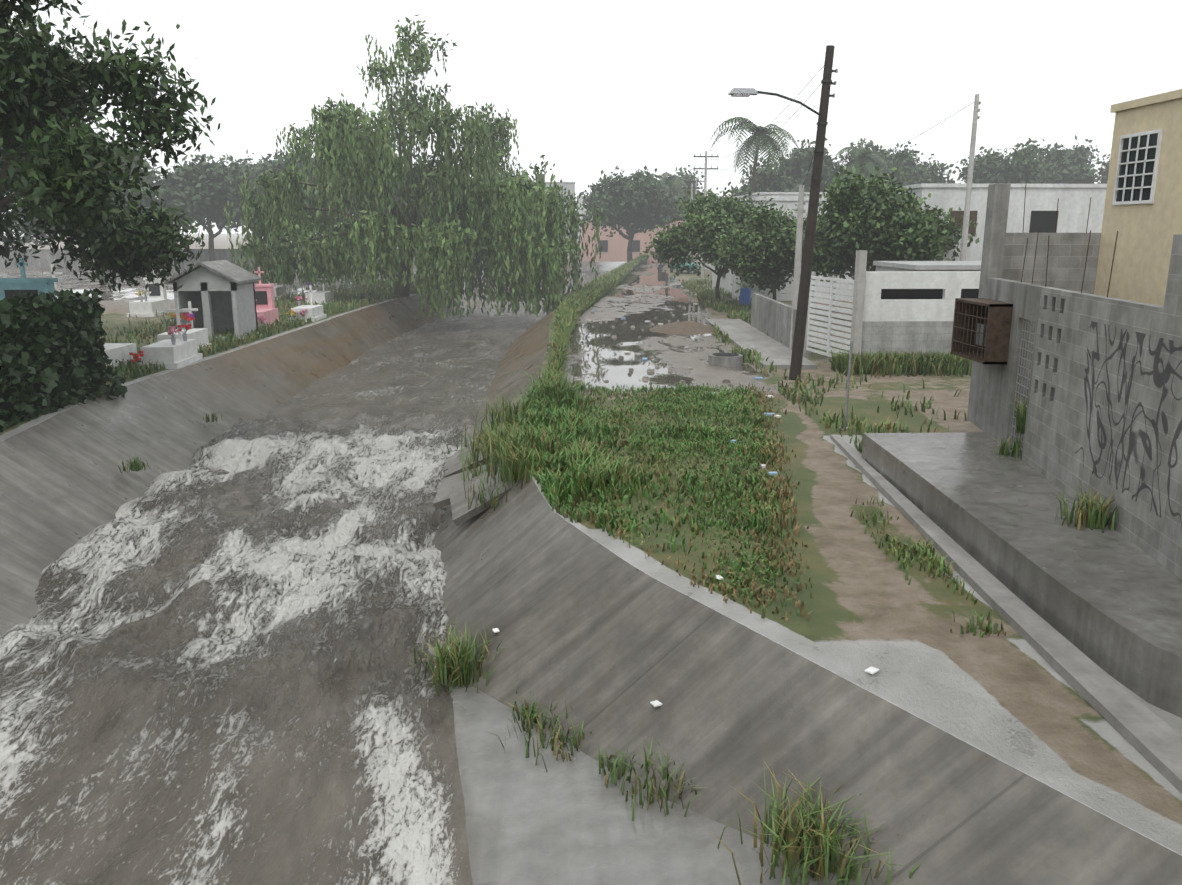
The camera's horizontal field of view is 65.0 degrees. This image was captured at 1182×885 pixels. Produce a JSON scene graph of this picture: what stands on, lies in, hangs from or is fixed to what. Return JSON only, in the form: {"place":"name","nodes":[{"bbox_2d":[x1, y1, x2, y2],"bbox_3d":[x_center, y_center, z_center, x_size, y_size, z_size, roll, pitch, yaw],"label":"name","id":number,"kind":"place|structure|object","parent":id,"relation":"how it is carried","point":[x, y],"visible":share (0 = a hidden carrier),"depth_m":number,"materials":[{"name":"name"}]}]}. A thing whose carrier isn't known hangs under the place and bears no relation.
{"place":"outdoors","nodes":[
{"label":"outdoors","id":0,"kind":"place"},
{"bbox_2d":[0,249,477,268],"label":"wall","id":1,"kind":"structure","parent":0,"point":[45,259],"depth_m":92.79,"materials":[{"name":"grey concrete"}]},
{"bbox_2d":[0,233,576,441],"bbox_3d":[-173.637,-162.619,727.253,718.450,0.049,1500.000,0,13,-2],"label":"ground","id":2,"kind":"structure","parent":0,"point":[116,306],"depth_m":54.20,"materials":[{"name":"grey concrete"}]},
{"bbox_2d":[0,258,57,301],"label":"tomb","id":3,"kind":"object","parent":2,"relation":"on","point":[10,287],"visible":0.15,"depth_m":23.22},
{"bbox_2d":[0,106,98,219],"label":"tree","id":4,"kind":"object","parent":2,"relation":"on","point":[15,168],"visible":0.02,"depth_m":31.68,"materials":[{"name":"green plant"}]},
{"bbox_2d":[43,263,62,298],"bbox_3d":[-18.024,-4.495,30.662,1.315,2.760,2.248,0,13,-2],"label":"cross","id":5,"kind":"object","parent":2,"relation":"on","point":[53,273],"visible":0.02,"depth_m":31.20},
{"bbox_2d":[0,288,127,439],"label":"hedge","id":6,"kind":"object","parent":2,"relation":"on","point":[52,352],"visible":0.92,"depth_m":20.48,"materials":[{"name":"green plant"}]},
{"bbox_2d":[1,138,163,274],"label":"tree","id":7,"kind":"object","parent":2,"relation":"on","point":[147,201],"visible":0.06,"depth_m":78.08,"materials":[{"name":"green plant"}]},
{"bbox_2d":[0,0,219,291],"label":"tree","id":8,"kind":"object","parent":2,"relation":"on","point":[43,96],"visible":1,"depth_m":19.56,"materials":[{"name":"green plant"}]},
{"bbox_2d":[103,343,140,366],"bbox_3d":[-14.054,-2.428,26.563,1.200,0.560,2.489,0,13,1],"label":"tomb","id":9,"kind":"object","parent":2,"relation":"on","point":[114,352],"depth_m":26.83,"materials":[{"name":"white stone"}]},
{"bbox_2d":[96,131,160,208],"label":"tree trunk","id":10,"kind":"object","parent":2,"relation":"on","point":[152,170],"depth_m":93.02,"materials":[{"name":"green plant"}]},
{"bbox_2d":[127,264,170,316],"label":"white tomb","id":11,"kind":"object","parent":2,"relation":"on","point":[154,301],"visible":0.83,"depth_m":42.65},
{"bbox_2d":[129,298,202,368],"bbox_3d":[-12.365,-3.180,26.936,1.209,1.860,2.676,0,13,-2],"label":"tomb","id":12,"kind":"object","parent":2,"relation":"on","point":[173,352],"visible":1,"depth_m":26.74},
{"bbox_2d":[165,312,175,323],"bbox_3d":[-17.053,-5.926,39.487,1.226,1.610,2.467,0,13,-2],"label":"flowers","id":13,"kind":"object","parent":2,"relation":"on","point":[171,315],"visible":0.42,"depth_m":38.49,"materials":[{"name":"yellow plant"}]},
{"bbox_2d":[157,301,211,348],"bbox_3d":[-13.150,-3.689,29.831,1.162,1.560,2.242,0,13,-2],"label":"white tomb","id":14,"kind":"object","parent":2,"relation":"on","point":[200,335],"visible":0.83,"depth_m":30.39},
{"bbox_2d":[149,153,264,260],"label":"tree","id":15,"kind":"object","parent":2,"relation":"on","point":[199,192],"visible":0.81,"depth_m":85.70,"materials":[{"name":"green plant"}]},
{"bbox_2d":[164,251,261,340],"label":"mausoleum","id":16,"kind":"structure","parent":2,"relation":"on","point":[218,294],"depth_m":33.22,"materials":[{"name":"grey paint"}]},
{"bbox_2d":[212,149,270,234],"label":"tree","id":17,"kind":"object","parent":2,"relation":"on","point":[245,165],"visible":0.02,"depth_m":109.86,"materials":[{"name":"green plant"}]},
{"bbox_2d":[254,267,281,327],"bbox_3d":[-13.681,-5.882,37.615,1.511,2.360,2.531,0,13,-2],"label":"tomb","id":18,"kind":"object","parent":2,"relation":"on","point":[267,310],"visible":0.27,"depth_m":38.33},
{"bbox_2d":[268,271,288,298],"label":"white tomb","id":19,"kind":"object","parent":2,"relation":"on","point":[279,290],"visible":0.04,"depth_m":53.84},
{"bbox_2d":[246,146,354,240],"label":"tree","id":20,"kind":"object","parent":2,"relation":"on","point":[274,165],"visible":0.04,"depth_m":91.86,"materials":[{"name":"green plant"}]},
{"bbox_2d":[286,285,326,321],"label":"white tomb","id":21,"kind":"object","parent":2,"relation":"on","point":[307,311],"visible":1,"depth_m":40.34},
{"bbox_2d":[303,274,336,304],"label":"white tomb","id":22,"kind":"object","parent":2,"relation":"on","point":[320,297],"visible":0.71,"depth_m":48.20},
{"bbox_2d":[341,168,422,223],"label":"tree trunk","id":23,"kind":"object","parent":2,"relation":"on","point":[396,197],"visible":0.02,"depth_m":98.20,"materials":[{"name":"green plant"}]},
{"bbox_2d":[224,14,607,320],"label":"willow tree","id":24,"kind":"object","parent":2,"relation":"on","point":[490,218],"visible":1,"depth_m":49.31,"materials":[{"name":"green plant"}]},
{"bbox_2d":[483,163,564,240],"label":"tree trunk","id":25,"kind":"object","parent":2,"relation":"on","point":[522,175],"depth_m":106.13,"materials":[{"name":"green plant"}]},
{"bbox_2d":[533,182,574,254],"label":"grey block flats","id":26,"kind":"structure","parent":2,"relation":"on","point":[570,186],"depth_m":144.69,"materials":[{"name":"paint"}]},
{"bbox_2d":[576,196,603,255],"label":"white flats","id":27,"kind":"structure","parent":2,"relation":"on","point":[580,200],"depth_m":135.88,"materials":[{"name":"paint"}]},
{"bbox_2d":[0,258,607,635],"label":"concrete canal bank","id":28,"kind":"structure","parent":0,"point":[65,483],"depth_m":21.32,"materials":[{"name":"concrete"}]},
{"bbox_2d":[0,262,624,884],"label":"canal water","id":29,"kind":"structure","parent":0,"point":[208,674],"depth_m":11.38,"materials":[{"name":"liquid"}]},
{"bbox_2d":[429,644,862,884],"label":"concrete ledge","id":30,"kind":"object","parent":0,"point":[558,822],"depth_m":8.30,"materials":[{"name":"concrete"}]},
{"bbox_2d":[432,306,1181,884],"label":"concrete canal bank","id":31,"kind":"structure","parent":0,"point":[606,646],"depth_m":8.75,"materials":[{"name":"concrete"}]},
{"bbox_2d":[433,412,516,525],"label":"broken slope slabs","id":32,"kind":"structure","parent":31,"relation":"on","point":[451,491],"depth_m":16.09,"materials":[{"name":"concrete"}]},
{"bbox_2d":[118,389,1118,884],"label":"grass tufts","id":33,"kind":"object","parent":31,"relation":"on","point":[452,659],"visible":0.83,"depth_m":9.84,"materials":[{"name":"green plant"}]},
{"bbox_2d":[510,261,1181,854],"bbox_3d":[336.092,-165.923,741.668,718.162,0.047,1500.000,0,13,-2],"label":"ground","id":34,"kind":"structure","parent":0,"point":[1012,697],"depth_m":10.60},
{"bbox_2d":[101,253,1005,637],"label":"short verge grass","id":35,"kind":"structure","parent":34,"relation":"on","point":[571,307],"depth_m":26.02,"materials":[{"name":"green plant"}]},
{"bbox_2d":[580,165,685,261],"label":"tree","id":36,"kind":"object","parent":34,"relation":"on","point":[638,201],"visible":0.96,"depth_m":98.14,"materials":[{"name":"green plant"}]},
{"bbox_2d":[581,221,698,261],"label":"house","id":37,"kind":"structure","parent":34,"relation":"on","point":[615,246],"depth_m":115.49,"materials":[{"name":"paint"}]},
{"bbox_2d":[504,366,813,621],"bbox_3d":[1.447,-0.159,16.341,6.263,0.741,14.591,0,13,-2],"label":"tall grass patch","id":38,"kind":"object","parent":34,"relation":"on","point":[579,457],"visible":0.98,"depth_m":15.20,"materials":[{"name":"green plant"}]},
{"bbox_2d":[658,172,690,261],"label":"tree","id":39,"kind":"object","parent":34,"relation":"on","point":[674,181],"visible":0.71,"depth_m":107.35,"materials":[{"name":"green plant"}]},
{"bbox_2d":[649,321,713,334],"bbox_3d":[3.849,-4.664,36.944,3.200,0.326,4.800,0,13,-2],"label":"roadside earth mound","id":40,"kind":"object","parent":34,"relation":"on","point":[688,327],"visible":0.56,"depth_m":36.13,"materials":[{"name":"brown soil"}]},
{"bbox_2d":[670,257,697,273],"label":"green car","id":41,"kind":"object","parent":34,"relation":"on","point":[690,266],"visible":0.35,"depth_m":83.25,"materials":[{"name":"paint"}]},
{"bbox_2d":[492,282,879,706],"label":"litter and stones","id":42,"kind":"object","parent":34,"relation":"on","point":[869,670],"visible":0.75,"depth_m":26.18,"materials":[{"name":"grey stone"}]},
{"bbox_2d":[661,165,717,220],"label":"tree","id":43,"kind":"object","parent":34,"relation":"on","point":[689,176],"visible":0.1,"depth_m":123.69,"materials":[{"name":"green plant"}]},
{"bbox_2d":[681,184,702,271],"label":"pole","id":44,"kind":"object","parent":34,"relation":"on","point":[691,188],"visible":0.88,"depth_m":85.16,"materials":[{"name":"concrete"}]},
{"bbox_2d":[686,177,703,261],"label":"pole","id":45,"kind":"object","parent":34,"relation":"on","point":[696,181],"visible":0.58,"depth_m":92.82,"materials":[{"name":"concrete"}]},
{"bbox_2d":[693,151,718,278],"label":"utility pole","id":46,"kind":"object","parent":34,"relation":"on","point":[705,188],"visible":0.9,"depth_m":72.34,"materials":[{"name":"concrete"}]},
{"bbox_2d":[639,187,796,301],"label":"tree","id":47,"kind":"object","parent":34,"relation":"on","point":[709,219],"visible":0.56,"depth_m":47.41,"materials":[{"name":"green plant"}]},
{"bbox_2d":[708,353,742,366],"bbox_3d":[3.939,-2.438,27.193,0.975,0.300,1.000,0,13,-2],"label":"concrete well ring","id":48,"kind":"object","parent":34,"relation":"on","point":[726,359],"visible":0.98,"depth_m":26.82,"materials":[{"name":"grey concrete"}]},
{"bbox_2d":[740,287,750,304],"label":"blue barrel","id":49,"kind":"object","parent":34,"relation":"on","point":[745,295],"visible":0.83,"depth_m":48.47,"materials":[{"name":"blue plastic"}]},
{"bbox_2d":[709,117,799,192],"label":"palm tree","id":50,"kind":"object","parent":34,"relation":"on","point":[761,135],"visible":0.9,"depth_m":74.34,"materials":[{"name":"green plant"}]},
{"bbox_2d":[705,293,816,368],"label":"street wall","id":51,"kind":"structure","parent":34,"relation":"on","point":[771,317],"depth_m":32.08,"materials":[{"name":"concrete"}]},
{"bbox_2d":[698,192,833,269],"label":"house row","id":52,"kind":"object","parent":34,"relation":"on","point":[781,195],"visible":0.02,"depth_m":68.05,"materials":[{"name":"white paint"}]},
{"bbox_2d":[725,156,809,196],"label":"tree","id":53,"kind":"object","parent":34,"relation":"on","point":[767,181],"visible":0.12,"depth_m":91.45,"materials":[{"name":"green plant"}]},
{"bbox_2d":[710,200,842,299],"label":"tree","id":54,"kind":"object","parent":34,"relation":"on","point":[762,253],"visible":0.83,"depth_m":42.56,"materials":[{"name":"green plant"}]},
{"bbox_2d":[728,45,837,379],"bbox_3d":[4.746,-5.670,23.505,2.736,8.267,0.420,-2,13,-7],"label":"street light pole","id":55,"kind":"object","parent":34,"relation":"on","point":[803,300],"visible":0.98,"depth_m":23.46,"materials":[{"name":"brown wood"}]},
{"bbox_2d":[712,198,854,300],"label":"white house","id":56,"kind":"structure","parent":34,"relation":"on","point":[727,279],"depth_m":51.66,"materials":[{"name":"paint"}]},
{"bbox_2d":[742,148,838,185],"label":"tree trunk","id":57,"kind":"object","parent":34,"relation":"on","point":[787,155],"depth_m":120.14,"materials":[{"name":"green plant"}]},
{"bbox_2d":[789,185,805,348],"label":"gate pole","id":58,"kind":"structure","parent":34,"relation":"on","point":[798,252],"depth_m":29.06,"materials":[{"name":"concrete"}]},
{"bbox_2d":[694,66,973,195],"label":"overhead wires","id":59,"kind":"object","parent":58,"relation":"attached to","point":[813,154],"visible":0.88,"depth_m":36.33,"materials":[{"name":"rubber"}]},
{"bbox_2d":[771,138,850,191],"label":"tree","id":60,"kind":"object","parent":34,"relation":"on","point":[803,159],"visible":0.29,"depth_m":94.48,"materials":[{"name":"green plant"}]},
{"bbox_2d":[803,250,866,362],"bbox_3d":[7.055,-3.963,27.131,0.220,3.300,3.268,-3,13,-12],"label":"slatted fence","id":61,"kind":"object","parent":34,"relation":"on","point":[856,311],"depth_m":26.79,"materials":[{"name":"paint"}]},
{"bbox_2d":[839,341,852,429],"bbox_3d":[5.006,-1.097,18.089,0.200,1.750,0.200,0,13,-2],"label":"post","id":62,"kind":"object","parent":34,"relation":"on","point":[848,383],"visible":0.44,"depth_m":18.07,"materials":[{"name":"metal"}]},
{"bbox_2d":[834,146,890,183],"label":"palm tree","id":63,"kind":"object","parent":34,"relation":"on","point":[861,158],"visible":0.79,"depth_m":86.44,"materials":[{"name":"green plant"}]},
{"bbox_2d":[786,164,978,281],"bbox_3d":[11.856,-7.837,37.577,6.749,6.596,7.341,0,13,-2],"label":"tree","id":64,"kind":"object","parent":34,"relation":"on","point":[875,218],"visible":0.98,"depth_m":35.59,"materials":[{"name":"green plant"}]},
{"bbox_2d":[843,138,959,186],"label":"tree","id":65,"kind":"object","parent":34,"relation":"on","point":[903,161],"visible":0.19,"depth_m":98.94,"materials":[{"name":"green plant"}]},
{"bbox_2d":[880,145,937,175],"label":"tree trunk","id":66,"kind":"object","parent":34,"relation":"on","point":[926,166],"depth_m":125.72,"materials":[{"name":"green plant"}]},
{"bbox_2d":[861,271,980,356],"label":"white yard wall","id":67,"kind":"structure","parent":34,"relation":"on","point":[908,311],"depth_m":25.97,"materials":[{"name":"paint"}]},
{"bbox_2d":[959,94,980,260],"bbox_3d":[13.911,-8.334,34.347,0.275,8.600,0.259,5,14,20],"label":"concrete pole","id":68,"kind":"object","parent":34,"relation":"on","point":[965,228],"visible":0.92,"depth_m":34.01,"materials":[{"name":"grey concrete"}]},
{"bbox_2d":[830,434,1181,793],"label":"kerb strip","id":69,"kind":"object","parent":34,"relation":"on","point":[1150,737],"visible":1,"depth_m":8.46,"materials":[{"name":"concrete"}]},
{"bbox_2d":[955,136,1058,183],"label":"tree","id":70,"kind":"object","parent":34,"relation":"on","point":[1018,167],"visible":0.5,"depth_m":93.82,"materials":[{"name":"green plant"}]},
{"bbox_2d":[862,432,1181,717],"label":"concrete platform","id":71,"kind":"structure","parent":34,"relation":"on","point":[1108,601],"depth_m":10.05,"materials":[{"name":"concrete"}]},
{"bbox_2d":[972,234,1181,578],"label":"graffiti wall","id":72,"kind":"structure","parent":71,"relation":"on","point":[1104,411],"depth_m":11.00,"materials":[{"name":"grey concrete"}]},
{"bbox_2d":[951,298,1012,363],"bbox_3d":[6.409,-1.837,15.160,0.458,0.940,1.300,0,13,-2],"label":"metal cage","id":73,"kind":"object","parent":72,"relation":"attached to","point":[981,330],"visible":0.94,"depth_m":14.97,"materials":[{"name":"metal"}]},
{"bbox_2d":[967,184,1010,422],"bbox_3d":[6.905,-2.367,16.131,0.260,4.100,0.260,0,13,-2],"label":"corner post","id":74,"kind":"object","parent":72,"relation":"attached to","point":[998,197],"visible":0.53,"depth_m":15.80,"materials":[{"name":"grey concrete"}]},
{"bbox_2d":[1010,319,1035,453],"bbox_3d":[6.535,-0.822,14.000,0.017,2.000,0.769,2,13,7],"label":"barred yard door","id":75,"kind":"structure","parent":72,"relation":"attached to","point":[1023,367],"depth_m":14.04,"materials":[{"name":"metal"}]},
{"bbox_2d":[1021,230,1117,297],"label":"rebar rods","id":76,"kind":"object","parent":72,"relation":"attached to","point":[1085,262],"visible":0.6,"depth_m":11.97,"materials":[{"name":"metal"}]},
{"bbox_2d":[1002,233,1100,403],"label":"block wall","id":77,"kind":"structure","parent":34,"relation":"on","point":[1067,253],"depth_m":15.92,"materials":[{"name":"grey concrete"}]},
{"bbox_2d":[1023,181,1090,232],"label":"rebar rods","id":78,"kind":"object","parent":77,"relation":"attached to","point":[1056,212],"visible":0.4,"depth_m":15.84,"materials":[{"name":"metal"}]},
{"bbox_2d":[1037,134,1107,183],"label":"tree","id":79,"kind":"object","parent":34,"relation":"on","point":[1073,166],"visible":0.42,"depth_m":102.22,"materials":[{"name":"green plant"}]},
{"bbox_2d":[1093,154,1109,183],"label":"tree","id":80,"kind":"object","parent":34,"relation":"on","point":[1105,170],"visible":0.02,"depth_m":109.62,"materials":[{"name":"green plant"}]},
{"bbox_2d":[873,261,981,270],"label":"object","id":81,"kind":"structure","parent":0,"point":[928,265],"depth_m":30.61,"materials":[{"name":"paint"}]},
{"bbox_2d":[867,183,1106,269],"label":"white house","id":82,"kind":"structure","parent":0,"point":[1041,202],"depth_m":37.28,"materials":[{"name":"paint"}]},
{"bbox_2d":[1094,89,1181,305],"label":"cream house","id":83,"kind":"structure","parent":0,"point":[1142,215],"depth_m":14.67,"materials":[{"name":"paint"}]}
]}

